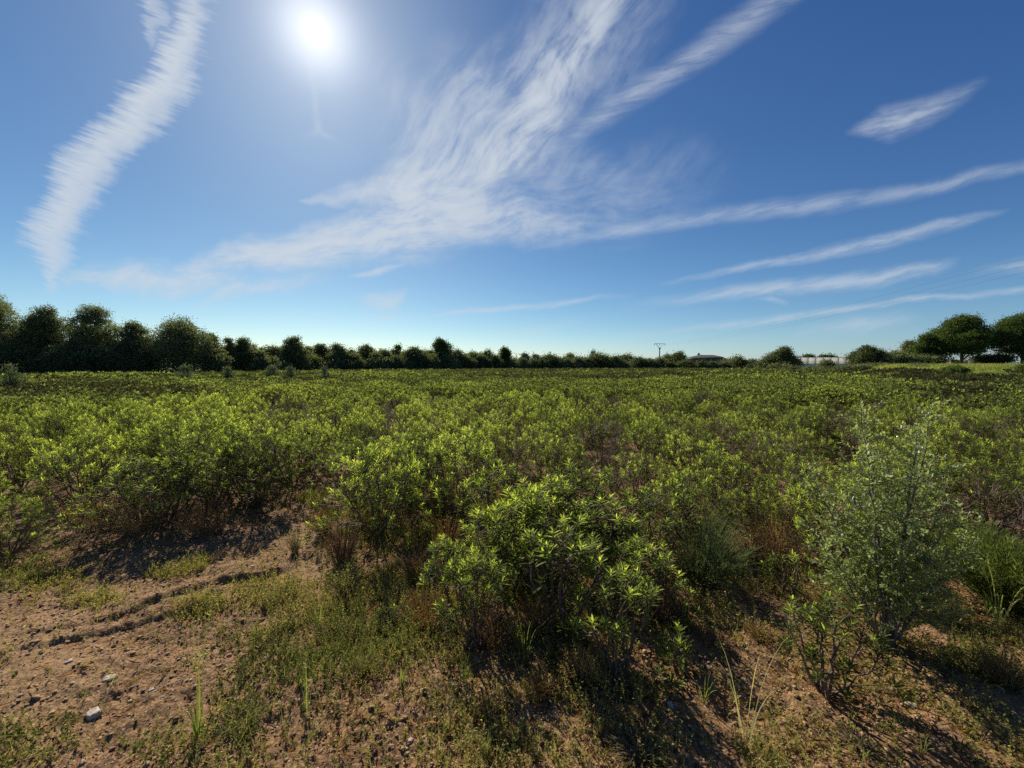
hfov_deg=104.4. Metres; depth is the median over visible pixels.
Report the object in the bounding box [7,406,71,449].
shrub
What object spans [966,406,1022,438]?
shrub
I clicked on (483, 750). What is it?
grass tuft
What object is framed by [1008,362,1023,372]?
bush
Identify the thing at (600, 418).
shrub
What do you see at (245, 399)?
shrub
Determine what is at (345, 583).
weed bush
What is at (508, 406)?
shrub
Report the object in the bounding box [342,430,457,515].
shrub
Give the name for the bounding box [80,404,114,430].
shrub
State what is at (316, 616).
grass tuft
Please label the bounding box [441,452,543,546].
shrub
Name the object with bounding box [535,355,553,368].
bush
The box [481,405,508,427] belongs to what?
shrub
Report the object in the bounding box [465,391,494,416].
shrub
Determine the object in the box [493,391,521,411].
shrub
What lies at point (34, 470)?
shrub
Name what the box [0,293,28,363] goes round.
oak tree
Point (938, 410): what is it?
shrub
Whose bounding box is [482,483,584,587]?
shrub
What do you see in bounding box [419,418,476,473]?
shrub
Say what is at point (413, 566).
weed bush
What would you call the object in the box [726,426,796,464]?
shrub
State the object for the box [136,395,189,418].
shrub
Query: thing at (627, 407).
shrub
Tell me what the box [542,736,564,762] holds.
grass tuft
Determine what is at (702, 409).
shrub
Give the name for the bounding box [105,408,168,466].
shrub
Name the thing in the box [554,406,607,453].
shrub
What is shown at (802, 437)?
shrub
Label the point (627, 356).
oak tree
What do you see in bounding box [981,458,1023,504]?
shrub
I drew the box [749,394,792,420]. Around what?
shrub
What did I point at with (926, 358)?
bush
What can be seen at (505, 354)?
pine tree
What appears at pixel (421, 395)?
shrub
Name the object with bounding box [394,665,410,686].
grass tuft
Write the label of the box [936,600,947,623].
dry stalks
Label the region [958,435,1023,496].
shrub
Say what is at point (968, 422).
shrub
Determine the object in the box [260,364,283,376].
wild olive sapling
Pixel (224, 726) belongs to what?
weed bush
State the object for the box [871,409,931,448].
shrub
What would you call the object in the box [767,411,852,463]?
shrub
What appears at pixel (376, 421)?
shrub
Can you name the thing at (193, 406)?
shrub
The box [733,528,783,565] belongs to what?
weed bush
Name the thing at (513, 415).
shrub
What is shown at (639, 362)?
bush
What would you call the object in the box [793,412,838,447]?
shrub
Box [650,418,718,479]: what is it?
shrub
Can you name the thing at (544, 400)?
shrub
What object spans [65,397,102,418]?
shrub
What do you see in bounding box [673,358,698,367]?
bush
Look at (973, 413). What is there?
shrub
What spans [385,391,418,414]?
shrub
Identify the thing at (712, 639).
weed bush
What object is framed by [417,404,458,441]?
shrub
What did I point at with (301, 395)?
shrub
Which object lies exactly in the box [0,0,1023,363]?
sky
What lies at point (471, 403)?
shrub
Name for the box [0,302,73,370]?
oak tree
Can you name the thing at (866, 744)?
weed bush
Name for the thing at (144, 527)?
weed bush
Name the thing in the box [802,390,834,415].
shrub
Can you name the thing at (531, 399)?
shrub
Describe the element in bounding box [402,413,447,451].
shrub
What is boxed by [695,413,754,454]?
shrub
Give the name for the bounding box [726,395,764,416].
shrub
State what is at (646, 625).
dry stalks
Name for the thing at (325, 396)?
shrub
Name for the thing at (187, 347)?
oak tree
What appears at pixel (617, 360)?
bush
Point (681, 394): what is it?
shrub
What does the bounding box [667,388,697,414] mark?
shrub
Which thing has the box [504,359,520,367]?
bush
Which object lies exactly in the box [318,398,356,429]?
shrub
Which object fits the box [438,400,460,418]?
shrub
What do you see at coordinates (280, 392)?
shrub
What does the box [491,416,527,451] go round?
shrub
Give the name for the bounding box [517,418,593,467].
shrub
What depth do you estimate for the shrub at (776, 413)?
8.63 m
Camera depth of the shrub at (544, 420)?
6.87 m
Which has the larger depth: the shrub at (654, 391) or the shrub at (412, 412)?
the shrub at (654, 391)
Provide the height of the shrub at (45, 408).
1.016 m
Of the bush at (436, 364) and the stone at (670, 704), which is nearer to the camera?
the stone at (670, 704)
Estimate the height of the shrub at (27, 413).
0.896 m
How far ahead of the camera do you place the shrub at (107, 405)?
9.81 m
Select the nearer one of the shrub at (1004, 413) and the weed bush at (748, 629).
the weed bush at (748, 629)
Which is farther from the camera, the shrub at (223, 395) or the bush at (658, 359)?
the bush at (658, 359)
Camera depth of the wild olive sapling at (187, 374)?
23.93 m
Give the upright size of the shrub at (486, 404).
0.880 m
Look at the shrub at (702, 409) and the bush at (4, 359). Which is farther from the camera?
the bush at (4, 359)
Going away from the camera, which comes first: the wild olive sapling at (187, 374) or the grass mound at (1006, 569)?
the grass mound at (1006, 569)
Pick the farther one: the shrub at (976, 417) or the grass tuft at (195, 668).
the shrub at (976, 417)
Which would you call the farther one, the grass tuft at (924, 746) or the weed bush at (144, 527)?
the weed bush at (144, 527)
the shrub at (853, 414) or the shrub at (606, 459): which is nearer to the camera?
the shrub at (606, 459)
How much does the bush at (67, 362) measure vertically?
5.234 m
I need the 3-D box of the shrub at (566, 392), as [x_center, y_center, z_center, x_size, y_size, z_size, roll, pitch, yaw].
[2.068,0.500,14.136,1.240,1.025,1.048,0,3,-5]
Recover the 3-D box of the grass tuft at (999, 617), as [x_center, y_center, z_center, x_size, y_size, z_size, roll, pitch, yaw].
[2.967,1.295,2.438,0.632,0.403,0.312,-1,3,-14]
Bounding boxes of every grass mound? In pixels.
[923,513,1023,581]
[934,521,1023,617]
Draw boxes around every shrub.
[0,401,41,440]
[0,410,28,450]
[0,413,31,464]
[0,422,55,477]
[0,425,71,492]
[0,441,27,473]
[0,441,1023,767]
[0,465,18,500]
[0,480,11,512]
[0,491,56,562]
[7,397,80,437]
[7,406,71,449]
[8,408,88,467]
[14,402,52,437]
[15,423,139,497]
[18,434,134,519]
[20,403,101,472]
[23,409,102,455]
[33,551,51,563]
[49,448,254,553]
[51,396,98,420]
[61,413,139,486]
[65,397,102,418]
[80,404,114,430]
[87,406,137,431]
[91,398,122,419]
[94,398,145,454]
[103,398,154,425]
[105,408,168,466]
[105,414,226,500]
[110,402,179,453]
[116,412,194,468]
[117,420,274,509]
[121,412,212,484]
[125,407,179,431]
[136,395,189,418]
[137,391,181,408]
[147,392,200,418]
[155,404,191,437]
[163,494,184,508]
[170,393,201,426]
[178,396,225,429]
[178,404,260,469]
[181,398,233,439]
[181,409,243,442]
[182,426,310,507]
[186,392,222,411]
[192,392,228,411]
[195,414,285,482]
[211,391,232,405]
[215,397,263,430]
[216,394,253,431]
[216,411,286,455]
[229,413,293,470]
[231,390,260,418]
[232,391,264,414]
[239,425,337,490]
[240,393,272,429]
[260,390,298,418]
[266,408,315,435]
[269,393,307,431]
[272,393,311,425]
[280,387,315,414]
[280,414,345,458]
[280,419,345,473]
[293,404,339,429]
[297,399,356,446]
[299,436,442,545]
[305,397,339,418]
[305,430,400,509]
[310,390,338,407]
[317,407,351,437]
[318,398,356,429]
[326,412,390,469]
[331,407,373,429]
[332,409,378,445]
[335,390,368,409]
[339,394,365,416]
[342,410,390,451]
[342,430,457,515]
[348,403,387,441]
[350,389,371,401]
[350,396,385,414]
[356,417,407,474]
[362,392,386,415]
[370,418,464,487]
[372,385,398,412]
[376,396,404,420]
[377,600,407,632]
[379,409,412,446]
[380,394,417,419]
[384,417,436,464]
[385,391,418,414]
[390,389,422,408]
[391,399,434,422]
[391,402,434,435]
[395,395,434,422]
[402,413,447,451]
[403,426,509,521]
[410,391,431,403]
[416,524,486,600]
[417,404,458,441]
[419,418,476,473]
[424,397,462,423]
[431,391,449,407]
[431,546,516,648]
[432,396,450,411]
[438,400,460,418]
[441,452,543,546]
[443,386,472,404]
[443,404,480,433]
[445,425,514,483]
[447,396,470,416]
[450,409,485,440]
[451,417,500,457]
[453,391,472,406]
[453,494,550,595]
[460,387,490,410]
[462,399,484,421]
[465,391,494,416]
[465,417,521,470]
[469,404,490,422]
[470,396,497,426]
[478,432,538,494]
[480,408,528,443]
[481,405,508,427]
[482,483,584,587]
[483,391,503,408]
[485,388,505,402]
[491,396,525,422]
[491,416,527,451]
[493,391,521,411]
[495,397,527,432]
[496,405,534,424]
[498,392,521,407]
[498,512,615,637]
[500,390,521,400]
[503,425,580,486]
[503,473,603,562]
[511,389,535,404]
[512,399,547,440]
[513,393,542,418]
[515,397,538,424]
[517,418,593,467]
[519,390,541,401]
[521,407,565,455]
[521,452,623,542]
[523,433,599,502]
[524,403,561,445]
[529,395,564,425]
[537,407,569,435]
[542,390,563,417]
[544,389,559,402]
[545,389,568,414]
[550,405,582,441]
[551,491,666,580]
[553,396,579,418]
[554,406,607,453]
[555,544,686,694]
[558,384,579,407]
[558,397,586,420]
[567,413,621,450]
[568,385,593,411]
[568,413,629,464]
[573,389,597,411]
[575,389,599,409]
[576,398,615,423]
[578,406,605,434]
[580,439,646,492]
[581,398,609,412]
[582,390,610,416]
[593,395,621,410]
[595,385,618,412]
[596,450,693,512]
[597,404,642,452]
[604,395,624,416]
[606,484,702,562]
[607,423,676,474]
[609,400,647,428]
[611,535,705,621]
[613,393,636,413]
[618,403,660,435]
[619,413,657,449]
[621,394,658,427]
[625,411,675,459]
[627,458,740,541]
[633,393,667,417]
[635,409,694,457]
[640,388,663,408]
[643,388,678,418]
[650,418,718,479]
[654,429,733,491]
[656,396,695,433]
[661,410,710,434]
[661,619,693,677]
[662,388,697,419]
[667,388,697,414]
[674,389,695,412]
[674,450,768,525]
[688,412,728,440]
[692,400,734,430]
[692,417,746,463]
[694,386,715,417]
[695,399,725,423]
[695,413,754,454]
[696,393,720,416]
[705,388,735,418]
[710,407,754,436]
[711,410,766,448]
[718,478,812,547]
[725,403,770,433]
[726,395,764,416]
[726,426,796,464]
[728,409,773,444]
[728,427,811,484]
[732,389,753,410]
[732,436,812,499]
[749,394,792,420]
[749,449,861,524]
[751,402,780,421]
[756,549,818,597]
[758,404,808,439]
[758,466,914,575]
[764,425,842,475]
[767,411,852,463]
[769,405,854,454]
[771,391,804,412]
[774,584,918,709]
[786,404,822,428]
[790,397,989,646]
[793,402,844,428]
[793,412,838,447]
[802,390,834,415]
[803,397,844,417]
[807,408,867,460]
[808,401,849,420]
[818,409,906,469]
[829,406,881,441]
[831,412,881,454]
[833,453,987,537]
[835,407,872,446]
[840,571,912,635]
[842,397,877,410]
[842,404,892,431]
[847,437,931,501]
[857,398,900,429]
[866,436,962,494]
[870,399,917,438]
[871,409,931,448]
[875,397,924,427]
[877,418,1011,483]
[883,393,924,418]
[895,408,977,460]
[897,472,1023,546]
[898,409,967,447]
[905,453,1023,533]
[906,399,942,427]
[906,403,974,435]
[914,401,964,415]
[928,407,997,474]
[930,407,1018,457]
[941,406,980,415]
[950,417,1020,463]
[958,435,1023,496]
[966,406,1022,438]
[973,404,1023,450]
[974,410,1022,437]
[975,405,1011,448]
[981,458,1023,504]
[983,428,1023,474]
[988,410,1023,453]
[991,418,1023,466]
[1012,400,1023,428]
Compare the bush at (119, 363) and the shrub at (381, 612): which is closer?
the shrub at (381, 612)
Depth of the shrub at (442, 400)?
12.57 m
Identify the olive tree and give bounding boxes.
[879,349,920,363]
[897,339,917,353]
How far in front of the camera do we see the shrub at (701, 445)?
5.01 m
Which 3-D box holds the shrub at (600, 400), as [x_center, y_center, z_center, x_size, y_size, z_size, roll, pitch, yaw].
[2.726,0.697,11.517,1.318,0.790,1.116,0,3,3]
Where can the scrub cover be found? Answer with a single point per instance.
(980, 391)
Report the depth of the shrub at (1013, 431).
5.70 m
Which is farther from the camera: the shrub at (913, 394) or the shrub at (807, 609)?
the shrub at (913, 394)
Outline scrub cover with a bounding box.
[0,366,1023,431]
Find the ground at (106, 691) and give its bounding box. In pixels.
[0,367,1023,767]
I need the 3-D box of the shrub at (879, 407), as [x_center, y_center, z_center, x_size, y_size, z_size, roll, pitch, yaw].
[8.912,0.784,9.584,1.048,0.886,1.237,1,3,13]
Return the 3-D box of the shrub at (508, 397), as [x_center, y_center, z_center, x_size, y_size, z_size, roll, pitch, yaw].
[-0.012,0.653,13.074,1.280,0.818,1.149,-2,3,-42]
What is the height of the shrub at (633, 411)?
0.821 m
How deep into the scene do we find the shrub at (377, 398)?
12.15 m
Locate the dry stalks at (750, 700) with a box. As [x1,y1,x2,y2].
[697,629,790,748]
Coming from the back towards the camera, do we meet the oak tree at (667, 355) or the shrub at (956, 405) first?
the oak tree at (667, 355)
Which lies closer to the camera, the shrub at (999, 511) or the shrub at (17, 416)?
the shrub at (999, 511)
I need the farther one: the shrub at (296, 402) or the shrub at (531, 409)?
the shrub at (296, 402)
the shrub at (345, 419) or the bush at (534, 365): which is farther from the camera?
the bush at (534, 365)
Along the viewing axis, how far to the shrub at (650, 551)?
2.48 m
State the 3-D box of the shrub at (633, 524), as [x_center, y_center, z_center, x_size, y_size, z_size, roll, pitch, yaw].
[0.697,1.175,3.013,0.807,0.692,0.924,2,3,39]
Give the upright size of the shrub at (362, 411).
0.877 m
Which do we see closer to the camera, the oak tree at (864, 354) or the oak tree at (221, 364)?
the oak tree at (221, 364)
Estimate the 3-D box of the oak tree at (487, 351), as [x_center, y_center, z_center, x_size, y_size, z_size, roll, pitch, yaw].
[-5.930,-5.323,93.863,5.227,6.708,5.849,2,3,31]
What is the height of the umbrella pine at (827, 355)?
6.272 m
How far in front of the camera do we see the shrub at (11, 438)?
5.76 m
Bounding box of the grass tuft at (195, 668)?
[181,613,211,733]
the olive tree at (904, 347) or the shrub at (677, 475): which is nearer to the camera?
the shrub at (677, 475)
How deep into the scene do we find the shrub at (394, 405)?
10.23 m
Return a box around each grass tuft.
[173,690,218,740]
[181,613,211,733]
[286,664,316,686]
[300,659,310,713]
[309,599,338,627]
[339,545,360,574]
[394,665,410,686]
[397,520,415,552]
[438,641,473,682]
[468,725,497,756]
[492,590,555,665]
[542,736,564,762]
[561,605,581,643]
[673,600,701,629]
[674,643,697,672]
[693,672,719,702]
[724,549,747,577]
[800,560,822,576]
[856,742,875,761]
[910,733,939,755]
[968,583,1022,615]
[971,560,1022,629]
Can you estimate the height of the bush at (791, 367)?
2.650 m
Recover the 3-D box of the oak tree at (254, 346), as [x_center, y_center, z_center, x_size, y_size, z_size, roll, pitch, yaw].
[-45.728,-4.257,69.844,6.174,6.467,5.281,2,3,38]
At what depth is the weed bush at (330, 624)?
2.37 m
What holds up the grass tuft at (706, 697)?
on the ground at (106, 691)
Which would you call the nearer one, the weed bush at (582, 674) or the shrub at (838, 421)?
the weed bush at (582, 674)
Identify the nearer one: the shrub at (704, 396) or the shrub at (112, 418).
the shrub at (112, 418)
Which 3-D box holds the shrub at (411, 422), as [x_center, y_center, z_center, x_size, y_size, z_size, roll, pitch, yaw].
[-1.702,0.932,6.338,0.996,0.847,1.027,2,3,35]
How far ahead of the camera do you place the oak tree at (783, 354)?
90.55 m
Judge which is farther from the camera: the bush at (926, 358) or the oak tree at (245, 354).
the bush at (926, 358)
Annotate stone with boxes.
[85,706,102,720]
[101,674,117,682]
[667,701,673,709]
[904,701,917,708]
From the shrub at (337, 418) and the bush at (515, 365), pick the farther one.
the bush at (515, 365)
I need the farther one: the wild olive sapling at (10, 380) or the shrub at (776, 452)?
the wild olive sapling at (10, 380)
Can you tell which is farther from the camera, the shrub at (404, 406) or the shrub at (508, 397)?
the shrub at (508, 397)
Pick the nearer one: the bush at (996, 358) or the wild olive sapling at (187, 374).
the wild olive sapling at (187, 374)
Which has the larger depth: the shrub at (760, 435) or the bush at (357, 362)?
the bush at (357, 362)
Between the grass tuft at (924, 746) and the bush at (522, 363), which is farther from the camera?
the bush at (522, 363)
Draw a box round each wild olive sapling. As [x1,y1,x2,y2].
[0,361,32,389]
[174,362,195,377]
[219,365,236,378]
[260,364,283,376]
[281,364,298,378]
[317,365,332,378]
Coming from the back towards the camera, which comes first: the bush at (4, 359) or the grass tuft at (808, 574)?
the bush at (4, 359)
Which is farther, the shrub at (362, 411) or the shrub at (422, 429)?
the shrub at (362, 411)
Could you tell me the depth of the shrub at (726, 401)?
11.60 m
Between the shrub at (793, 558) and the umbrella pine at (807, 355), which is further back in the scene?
the umbrella pine at (807, 355)
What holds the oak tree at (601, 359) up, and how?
on the ground at (106, 691)
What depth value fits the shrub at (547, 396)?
13.48 m
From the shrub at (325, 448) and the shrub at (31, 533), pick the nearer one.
the shrub at (31, 533)
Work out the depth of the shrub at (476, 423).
6.90 m
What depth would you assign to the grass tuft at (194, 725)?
1.68 m
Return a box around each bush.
[0,337,49,372]
[12,337,108,372]
[48,485,136,536]
[88,486,185,535]
[89,339,169,371]
[165,493,236,538]
[207,690,276,740]
[244,350,273,370]
[257,355,293,370]
[261,582,301,607]
[285,529,301,553]
[305,506,336,536]
[307,610,356,642]
[311,353,327,369]
[319,514,364,568]
[320,351,347,369]
[326,561,364,597]
[340,352,366,369]
[341,650,392,690]
[362,350,394,368]
[390,355,414,368]
[391,541,446,578]
[399,584,446,620]
[401,356,418,368]
[407,599,449,634]
[423,465,458,514]
[423,674,472,717]
[424,353,442,368]
[429,510,464,557]
[440,352,464,368]
[458,353,477,368]
[462,599,527,651]
[467,691,505,725]
[474,354,495,367]
[485,352,509,367]
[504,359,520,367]
[511,589,564,637]
[512,357,535,368]
[521,665,566,704]
[526,358,540,367]
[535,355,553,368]
[554,355,574,367]
[557,644,601,683]
[567,355,586,367]
[576,699,614,733]
[581,355,596,367]
[604,715,678,767]
[607,354,626,367]
[620,359,636,367]
[628,355,652,367]
[640,574,700,626]
[644,359,663,367]
[648,511,768,588]
[655,355,668,367]
[660,359,676,367]
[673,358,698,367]
[683,489,751,554]
[693,359,712,367]
[698,628,737,655]
[704,359,720,367]
[717,359,734,367]
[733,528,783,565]
[739,618,781,646]
[742,359,759,367]
[745,505,811,561]
[752,356,775,367]
[764,359,789,368]
[781,364,802,369]
[798,364,826,369]
[815,359,840,368]
[827,363,860,370]
[831,718,886,761]
[843,362,875,370]
[858,361,895,366]
[904,363,930,366]
[905,361,934,364]
[912,353,959,363]
[921,587,976,622]
[936,363,974,373]
[963,351,1022,363]
[966,639,1023,690]
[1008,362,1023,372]
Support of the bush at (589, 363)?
on the ground at (106, 691)
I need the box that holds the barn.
[687,353,727,363]
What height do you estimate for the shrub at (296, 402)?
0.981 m
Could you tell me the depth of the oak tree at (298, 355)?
61.25 m
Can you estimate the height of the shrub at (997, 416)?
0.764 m
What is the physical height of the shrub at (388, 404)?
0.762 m
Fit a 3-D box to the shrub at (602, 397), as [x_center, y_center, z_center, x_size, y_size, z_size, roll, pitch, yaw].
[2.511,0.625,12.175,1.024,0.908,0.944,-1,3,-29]
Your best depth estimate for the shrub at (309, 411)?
8.73 m
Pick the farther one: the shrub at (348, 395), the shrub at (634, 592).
the shrub at (348, 395)
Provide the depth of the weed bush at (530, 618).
2.35 m
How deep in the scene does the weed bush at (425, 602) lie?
2.56 m
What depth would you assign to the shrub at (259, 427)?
5.25 m
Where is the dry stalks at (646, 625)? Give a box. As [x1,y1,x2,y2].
[629,571,669,630]
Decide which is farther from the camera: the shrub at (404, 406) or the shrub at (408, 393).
the shrub at (408, 393)
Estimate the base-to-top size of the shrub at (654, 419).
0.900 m
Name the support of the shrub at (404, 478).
on the ground at (106, 691)
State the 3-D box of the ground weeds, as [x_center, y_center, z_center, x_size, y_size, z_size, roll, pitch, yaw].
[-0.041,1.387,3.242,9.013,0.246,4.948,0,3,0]
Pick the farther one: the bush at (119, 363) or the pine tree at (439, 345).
the pine tree at (439, 345)
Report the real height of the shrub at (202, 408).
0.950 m
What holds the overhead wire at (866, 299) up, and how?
attached to the power pole
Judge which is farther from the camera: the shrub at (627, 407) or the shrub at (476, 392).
the shrub at (476, 392)
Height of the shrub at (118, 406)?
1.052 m
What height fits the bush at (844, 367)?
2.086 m
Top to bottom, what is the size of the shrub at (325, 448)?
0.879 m
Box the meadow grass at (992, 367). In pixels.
[859,362,1021,374]
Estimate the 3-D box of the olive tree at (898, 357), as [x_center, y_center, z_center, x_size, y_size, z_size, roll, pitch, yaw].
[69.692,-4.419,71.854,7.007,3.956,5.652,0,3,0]
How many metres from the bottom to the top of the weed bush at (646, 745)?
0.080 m
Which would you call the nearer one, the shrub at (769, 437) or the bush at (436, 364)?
the shrub at (769, 437)
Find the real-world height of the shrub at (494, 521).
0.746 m
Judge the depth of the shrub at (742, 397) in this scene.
12.20 m
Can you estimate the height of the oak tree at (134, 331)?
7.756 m
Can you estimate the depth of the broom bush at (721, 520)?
3.35 m
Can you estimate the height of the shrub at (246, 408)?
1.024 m
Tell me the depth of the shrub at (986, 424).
6.22 m
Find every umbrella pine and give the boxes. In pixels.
[799,353,815,356]
[817,352,840,356]
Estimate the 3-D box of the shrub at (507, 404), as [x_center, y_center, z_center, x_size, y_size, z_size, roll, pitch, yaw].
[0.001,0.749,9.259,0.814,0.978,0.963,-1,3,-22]
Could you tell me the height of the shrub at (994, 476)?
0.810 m
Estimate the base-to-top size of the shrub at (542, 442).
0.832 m
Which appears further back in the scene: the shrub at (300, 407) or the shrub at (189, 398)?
the shrub at (189, 398)
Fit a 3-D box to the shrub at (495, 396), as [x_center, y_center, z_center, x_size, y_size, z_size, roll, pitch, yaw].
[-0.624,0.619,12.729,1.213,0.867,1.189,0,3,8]
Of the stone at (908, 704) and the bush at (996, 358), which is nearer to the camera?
the stone at (908, 704)
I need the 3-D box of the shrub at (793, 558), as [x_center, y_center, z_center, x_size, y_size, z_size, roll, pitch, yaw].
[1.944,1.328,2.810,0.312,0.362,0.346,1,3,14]
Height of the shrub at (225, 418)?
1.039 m
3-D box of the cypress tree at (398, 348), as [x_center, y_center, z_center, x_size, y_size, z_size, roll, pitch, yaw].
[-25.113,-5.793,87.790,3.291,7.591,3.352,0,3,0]
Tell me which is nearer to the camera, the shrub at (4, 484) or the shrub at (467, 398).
the shrub at (4, 484)
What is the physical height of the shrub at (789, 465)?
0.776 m
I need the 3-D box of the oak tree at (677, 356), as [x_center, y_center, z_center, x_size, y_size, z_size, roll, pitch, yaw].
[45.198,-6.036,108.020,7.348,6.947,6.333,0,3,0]
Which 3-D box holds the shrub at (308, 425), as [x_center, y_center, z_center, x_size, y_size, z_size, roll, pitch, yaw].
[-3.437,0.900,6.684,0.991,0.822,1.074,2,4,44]
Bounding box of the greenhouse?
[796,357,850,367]
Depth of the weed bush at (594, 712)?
1.80 m
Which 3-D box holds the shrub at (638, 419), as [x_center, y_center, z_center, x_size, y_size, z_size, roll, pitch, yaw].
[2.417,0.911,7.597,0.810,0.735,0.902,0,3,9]
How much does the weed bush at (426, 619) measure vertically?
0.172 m
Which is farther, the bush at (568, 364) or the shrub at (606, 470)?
the bush at (568, 364)
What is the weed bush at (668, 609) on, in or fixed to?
on the ground at (106, 691)
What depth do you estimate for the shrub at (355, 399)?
11.37 m
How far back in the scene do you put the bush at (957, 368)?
37.65 m
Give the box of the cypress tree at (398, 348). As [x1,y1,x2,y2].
[392,344,402,355]
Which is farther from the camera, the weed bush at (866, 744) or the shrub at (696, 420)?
the shrub at (696, 420)
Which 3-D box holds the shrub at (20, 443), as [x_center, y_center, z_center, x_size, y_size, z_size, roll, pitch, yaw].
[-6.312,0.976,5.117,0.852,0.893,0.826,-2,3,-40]
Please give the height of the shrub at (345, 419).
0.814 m
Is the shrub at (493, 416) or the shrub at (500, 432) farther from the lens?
the shrub at (493, 416)
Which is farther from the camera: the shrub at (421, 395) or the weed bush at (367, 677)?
the shrub at (421, 395)
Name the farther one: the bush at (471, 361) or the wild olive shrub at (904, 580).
the bush at (471, 361)
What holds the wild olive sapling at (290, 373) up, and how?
on the ground at (106, 691)
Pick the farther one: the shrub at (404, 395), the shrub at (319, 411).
the shrub at (404, 395)
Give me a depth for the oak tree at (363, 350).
76.78 m
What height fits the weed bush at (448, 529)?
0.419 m
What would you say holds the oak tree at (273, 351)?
on the ground at (106, 691)
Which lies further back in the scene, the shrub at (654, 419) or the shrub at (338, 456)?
the shrub at (654, 419)
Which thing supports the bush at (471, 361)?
on the ground at (106, 691)
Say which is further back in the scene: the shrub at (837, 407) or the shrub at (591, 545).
the shrub at (837, 407)
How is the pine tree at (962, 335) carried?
on the ground at (106, 691)
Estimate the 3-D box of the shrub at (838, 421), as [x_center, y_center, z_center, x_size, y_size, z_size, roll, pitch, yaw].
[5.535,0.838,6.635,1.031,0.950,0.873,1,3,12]
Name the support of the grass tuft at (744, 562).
on the ground at (106, 691)
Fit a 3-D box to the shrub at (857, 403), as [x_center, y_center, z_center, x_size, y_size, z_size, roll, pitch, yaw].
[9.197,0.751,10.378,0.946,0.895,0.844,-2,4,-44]
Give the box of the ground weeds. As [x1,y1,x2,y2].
[0,472,1023,767]
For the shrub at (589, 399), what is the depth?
11.51 m
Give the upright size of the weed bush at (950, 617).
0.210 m
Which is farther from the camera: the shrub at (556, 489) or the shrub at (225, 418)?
the shrub at (225, 418)
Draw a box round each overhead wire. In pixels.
[654,258,1023,345]
[685,266,1021,342]
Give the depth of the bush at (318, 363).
67.12 m
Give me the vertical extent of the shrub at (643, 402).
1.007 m
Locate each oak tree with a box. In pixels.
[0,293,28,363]
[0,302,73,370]
[56,303,130,370]
[113,318,161,368]
[123,313,224,371]
[201,332,234,371]
[221,336,242,370]
[234,334,257,370]
[248,342,259,350]
[259,342,289,363]
[280,335,314,370]
[303,344,315,369]
[312,342,329,359]
[324,341,352,362]
[355,342,379,368]
[376,347,394,362]
[399,345,434,368]
[452,346,469,368]
[464,348,487,365]
[481,347,493,358]
[517,351,529,361]
[528,351,540,360]
[538,351,565,367]
[562,350,575,359]
[585,352,614,367]
[617,352,634,362]
[663,351,670,360]
[668,350,691,364]
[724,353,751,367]
[756,344,805,366]
[841,344,886,364]
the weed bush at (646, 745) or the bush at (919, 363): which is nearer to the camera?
the weed bush at (646, 745)
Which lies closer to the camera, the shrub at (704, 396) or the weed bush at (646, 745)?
the weed bush at (646, 745)
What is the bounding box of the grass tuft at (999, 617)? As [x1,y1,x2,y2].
[971,560,1022,629]
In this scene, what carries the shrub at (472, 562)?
on the ground at (106, 691)
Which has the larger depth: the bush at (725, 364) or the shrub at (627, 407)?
the bush at (725, 364)
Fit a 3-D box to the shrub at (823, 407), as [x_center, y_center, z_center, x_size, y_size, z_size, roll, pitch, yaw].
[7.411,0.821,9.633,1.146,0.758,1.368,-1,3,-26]
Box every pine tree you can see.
[427,336,456,368]
[498,345,514,365]
[908,332,949,357]
[922,312,1000,362]
[988,311,1023,362]
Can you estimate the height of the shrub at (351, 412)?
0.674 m
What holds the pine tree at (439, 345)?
on the ground at (106, 691)
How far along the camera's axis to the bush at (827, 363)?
63.44 m
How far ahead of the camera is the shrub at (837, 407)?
9.99 m
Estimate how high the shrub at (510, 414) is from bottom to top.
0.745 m
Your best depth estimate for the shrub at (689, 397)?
12.91 m
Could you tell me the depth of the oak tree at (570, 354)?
107.36 m
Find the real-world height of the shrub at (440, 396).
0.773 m
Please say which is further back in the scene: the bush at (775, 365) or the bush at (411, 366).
the bush at (775, 365)
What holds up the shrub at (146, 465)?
on the ground at (106, 691)
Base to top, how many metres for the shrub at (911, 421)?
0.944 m
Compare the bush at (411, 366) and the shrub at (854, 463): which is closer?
the shrub at (854, 463)
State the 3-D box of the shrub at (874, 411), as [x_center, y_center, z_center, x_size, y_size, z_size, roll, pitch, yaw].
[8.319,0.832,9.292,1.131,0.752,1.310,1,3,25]
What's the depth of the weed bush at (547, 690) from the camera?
1.93 m
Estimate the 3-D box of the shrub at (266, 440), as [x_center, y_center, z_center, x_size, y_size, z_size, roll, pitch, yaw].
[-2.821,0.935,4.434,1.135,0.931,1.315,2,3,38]
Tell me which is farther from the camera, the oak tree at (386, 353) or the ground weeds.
the oak tree at (386, 353)
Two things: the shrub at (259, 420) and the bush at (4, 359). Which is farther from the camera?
the bush at (4, 359)
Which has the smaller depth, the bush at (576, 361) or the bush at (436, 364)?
the bush at (436, 364)
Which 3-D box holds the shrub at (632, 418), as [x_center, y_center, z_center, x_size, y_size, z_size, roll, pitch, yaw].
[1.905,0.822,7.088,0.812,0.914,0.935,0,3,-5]
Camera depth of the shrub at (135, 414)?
6.87 m
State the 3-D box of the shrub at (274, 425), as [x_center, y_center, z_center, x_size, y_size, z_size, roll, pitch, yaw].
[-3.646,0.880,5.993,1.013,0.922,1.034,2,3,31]
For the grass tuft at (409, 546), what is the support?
on the ground at (106, 691)
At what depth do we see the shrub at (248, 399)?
11.50 m
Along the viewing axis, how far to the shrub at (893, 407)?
8.31 m

